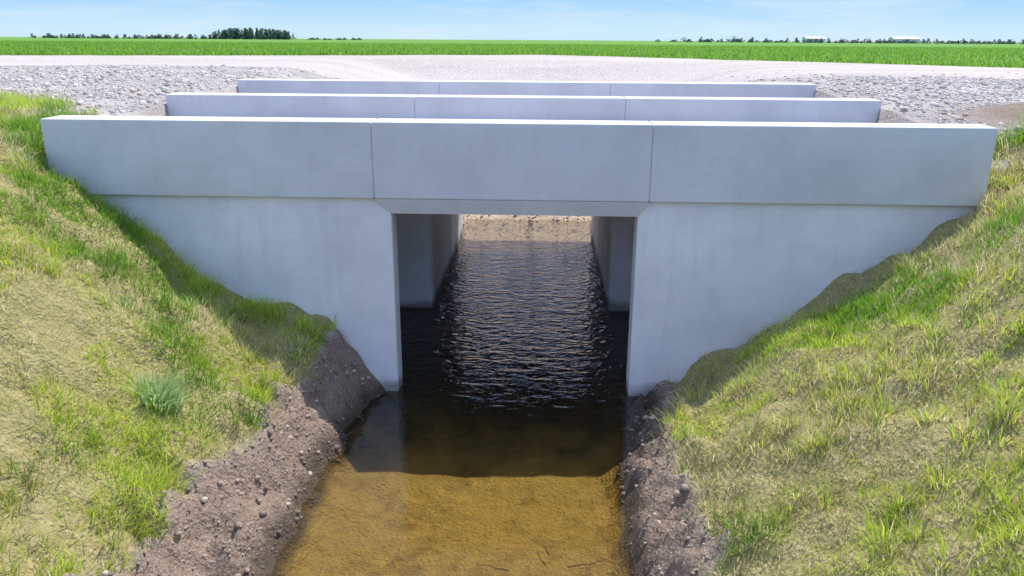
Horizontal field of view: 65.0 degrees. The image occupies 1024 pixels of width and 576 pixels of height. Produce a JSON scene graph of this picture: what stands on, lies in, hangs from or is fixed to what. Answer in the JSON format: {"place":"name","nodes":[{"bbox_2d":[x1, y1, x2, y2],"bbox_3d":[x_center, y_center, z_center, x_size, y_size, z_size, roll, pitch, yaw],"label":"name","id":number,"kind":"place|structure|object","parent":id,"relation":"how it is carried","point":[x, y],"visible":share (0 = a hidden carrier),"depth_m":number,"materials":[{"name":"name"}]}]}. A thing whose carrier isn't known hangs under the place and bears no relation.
{"place":"outdoors","nodes":[
{"label":"outdoors","id":0,"kind":"place"},
{"bbox_2d":[0,37,1023,575],"bbox_3d":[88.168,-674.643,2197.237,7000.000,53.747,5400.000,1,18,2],"label":"ground","id":1,"kind":"structure","parent":0,"point":[460,469],"depth_m":6.74,"materials":[{"name":"green plant"}]},
{"bbox_2d":[119,366,194,416],"bbox_3d":[-2.738,0.794,6.283,0.617,0.402,0.677,-6,19,-18],"label":"grass clump","id":2,"kind":"object","parent":1,"relation":"on","point":[162,391],"visible":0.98,"depth_m":6.31,"materials":[{"name":"green plant"}]},
{"bbox_2d":[30,27,362,39],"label":"distant tree row","id":3,"kind":"object","parent":1,"relation":"on","point":[235,33],"visible":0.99,"depth_m":380.85,"materials":[{"name":"green plant"}]},
{"bbox_2d":[89,195,402,401],"bbox_3d":[-2.970,0.325,8.830,3.460,2.758,0.280,1,18,2],"label":"front wingwall","id":4,"kind":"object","parent":1,"relation":"on","point":[323,256],"visible":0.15,"depth_m":8.44,"materials":[{"name":"concrete"}]},
{"bbox_2d":[375,198,648,216],"bbox_3d":[-0.011,-0.814,8.173,2.780,0.158,0.048,1,18,2],"label":"front haunch","id":5,"kind":"object","parent":4,"relation":"attached to","point":[516,207],"visible":1,"depth_m":8.17,"materials":[{"name":"concrete"}]},
{"bbox_2d":[102,329,716,575],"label":"bank pebbles","id":6,"kind":"object","parent":1,"relation":"on","point":[676,493],"visible":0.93,"depth_m":6.48,"materials":[{"name":"brown stone"}]},
{"bbox_2d":[396,213,434,317],"bbox_3d":[-2.862,-0.531,11.504,3.460,2.758,0.280,1,18,2],"label":"wingwall","id":7,"kind":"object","parent":1,"relation":"on","point":[415,258],"visible":0.04,"depth_m":11.37,"materials":[{"name":"concrete"}]},
{"bbox_2d":[433,214,451,309],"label":"barrel wall","id":8,"kind":"structure","parent":1,"relation":"on","point":[442,237],"depth_m":12.52,"materials":[{"name":"concrete"}]},
{"bbox_2d":[451,214,453,266],"bbox_3d":[-2.761,-1.333,14.007,3.460,2.758,0.280,1,18,2],"label":"wingwall","id":9,"kind":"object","parent":1,"relation":"on","point":[452,225],"visible":0.02,"depth_m":14.05,"materials":[{"name":"concrete"}]},
{"bbox_2d":[453,214,460,260],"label":"barrel wall","id":10,"kind":"structure","parent":1,"relation":"on","point":[457,226],"depth_m":14.76,"materials":[{"name":"concrete"}]},
{"bbox_2d":[461,214,462,243],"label":"outlet wall","id":11,"kind":"structure","parent":1,"relation":"on","point":[461,228],"depth_m":15.63,"materials":[{"name":"concrete"}]},
{"bbox_2d":[479,565,508,570],"bbox_3d":[-0.146,2.129,6.131,0.254,0.013,0.032,5,18,15],"label":"dead twig","id":12,"kind":"object","parent":1,"relation":"on","point":[495,568],"visible":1,"depth_m":6.11,"materials":[{"name":"brown wood"}]},
{"bbox_2d":[0,85,1023,575],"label":"grass","id":13,"kind":"structure","parent":1,"relation":"on","point":[112,212],"depth_m":6.44,"materials":[{"name":"green plant"}]},
{"bbox_2d":[0,63,1023,135],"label":"gravel","id":14,"kind":"structure","parent":1,"relation":"on","point":[98,79],"depth_m":13.41,"materials":[{"name":"grey gravel"}]},
{"bbox_2d":[371,126,653,197],"bbox_3d":[-0.022,-1.307,8.180,9.340,0.736,0.336,1,18,2],"label":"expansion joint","id":15,"kind":"object","parent":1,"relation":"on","point":[650,171],"visible":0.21,"depth_m":8.01,"materials":[{"name":"concrete"}]},
{"bbox_2d":[40,115,376,197],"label":"front parapet panel","id":16,"kind":"structure","parent":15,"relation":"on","point":[298,157],"depth_m":8.11,"materials":[{"name":"concrete"}]},
{"bbox_2d":[371,118,652,201],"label":"front parapet panel","id":17,"kind":"structure","parent":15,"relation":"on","point":[536,160],"depth_m":8.01,"materials":[{"name":"concrete"}]},
{"bbox_2d":[649,121,997,205],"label":"front parapet panel","id":18,"kind":"structure","parent":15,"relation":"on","point":[914,164],"depth_m":7.90,"materials":[{"name":"concrete"}]},
{"bbox_2d":[463,215,589,239],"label":"channel stones","id":19,"kind":"object","parent":1,"relation":"on","point":[531,221],"visible":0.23,"depth_m":16.67,"materials":[{"name":"brown stone"}]},
{"bbox_2d":[567,561,601,567],"bbox_3d":[0.575,2.121,6.171,0.308,0.012,0.026,-4,18,-15],"label":"dead twig","id":20,"kind":"object","parent":1,"relation":"on","point":[582,564],"visible":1,"depth_m":6.16,"materials":[{"name":"brown wood"}]},
{"bbox_2d":[591,216,592,245],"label":"outlet wall","id":21,"kind":"structure","parent":1,"relation":"on","point":[591,229],"depth_m":15.59,"materials":[{"name":"concrete"}]},
{"bbox_2d":[592,216,597,262],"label":"barrel wall","id":22,"kind":"structure","parent":1,"relation":"on","point":[594,234],"depth_m":14.73,"materials":[{"name":"concrete"}]},
{"bbox_2d":[596,216,598,268],"bbox_3d":[3.165,-1.232,13.800,3.360,2.758,0.280,1,18,2],"label":"wingwall","id":23,"kind":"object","parent":1,"relation":"on","point":[597,240],"visible":0.02,"depth_m":13.96,"materials":[{"name":"concrete"}]},
{"bbox_2d":[597,216,610,312],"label":"barrel wall","id":24,"kind":"structure","parent":1,"relation":"on","point":[603,244],"depth_m":12.45,"materials":[{"name":"concrete"}]},
{"bbox_2d":[607,216,634,321],"bbox_3d":[3.064,-0.431,11.297,3.360,2.758,0.280,1,18,2],"label":"wingwall","id":25,"kind":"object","parent":1,"relation":"on","point":[620,259],"visible":0.04,"depth_m":11.27,"materials":[{"name":"concrete"}]},
{"bbox_2d":[625,201,975,401],"bbox_3d":[2.956,0.426,8.623,3.360,2.758,0.280,1,18,2],"label":"front wingwall","id":26,"kind":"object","parent":1,"relation":"on","point":[709,277],"visible":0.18,"depth_m":8.28,"materials":[{"name":"concrete"}]},
{"bbox_2d":[801,36,825,42],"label":"farm shed","id":27,"kind":"structure","parent":1,"relation":"on","point":[804,38],"depth_m":385.74,"materials":[{"name":"white metal"}]},
{"bbox_2d":[655,36,1023,43],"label":"distant hedgerow","id":28,"kind":"object","parent":1,"relation":"on","point":[808,40],"visible":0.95,"depth_m":374.72,"materials":[{"name":"green plant"}]},
{"bbox_2d":[888,37,919,43],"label":"farm shed","id":29,"kind":"structure","parent":1,"relation":"on","point":[916,39],"depth_m":381.69,"materials":[{"name":"white metal"}]},
{"bbox_2d":[0,55,1023,81],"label":"gravel road","id":30,"kind":"structure","parent":0,"point":[504,67],"depth_m":23.74,"materials":[{"name":"grey gravel"}]},
{"bbox_2d":[0,40,1023,67],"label":"field grass","id":31,"kind":"structure","parent":0,"point":[405,48],"depth_m":34.76,"materials":[{"name":"green plant"}]},
{"bbox_2d":[0,0,1023,42],"label":"sky","id":32,"kind":"structure","parent":0,"point":[609,20],"materials":[{"name":"blue"}]},
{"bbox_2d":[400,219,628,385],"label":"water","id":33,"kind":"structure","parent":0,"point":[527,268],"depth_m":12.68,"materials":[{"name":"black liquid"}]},
{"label":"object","id":34,"kind":"object","parent":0,"visible":0},
{"bbox_2d":[166,93,417,118],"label":"parapet panel","id":35,"kind":"structure","parent":34,"relation":"on","point":[377,106],"depth_m":10.71,"materials":[{"name":"concrete"}]},
{"bbox_2d":[415,95,625,120],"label":"parapet panel","id":36,"kind":"structure","parent":34,"relation":"on","point":[525,107],"depth_m":10.60,"materials":[{"name":"concrete"}]},
{"bbox_2d":[624,96,881,122],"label":"parapet panel","id":37,"kind":"structure","parent":34,"relation":"on","point":[760,109],"depth_m":10.50,"materials":[{"name":"concrete"}]},
{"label":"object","id":38,"kind":"object","parent":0,"visible":0},
{"bbox_2d":[237,79,440,94],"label":"parapet panel","id":39,"kind":"structure","parent":38,"relation":"on","point":[350,86],"depth_m":13.19,"materials":[{"name":"concrete"}]},
{"bbox_2d":[439,80,609,95],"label":"parapet panel","id":40,"kind":"structure","parent":38,"relation":"on","point":[532,88],"depth_m":13.08,"materials":[{"name":"concrete"}]},
{"bbox_2d":[609,82,816,97],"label":"parapet panel","id":41,"kind":"structure","parent":38,"relation":"on","point":[721,89],"depth_m":12.97,"materials":[{"name":"concrete"}]}
]}

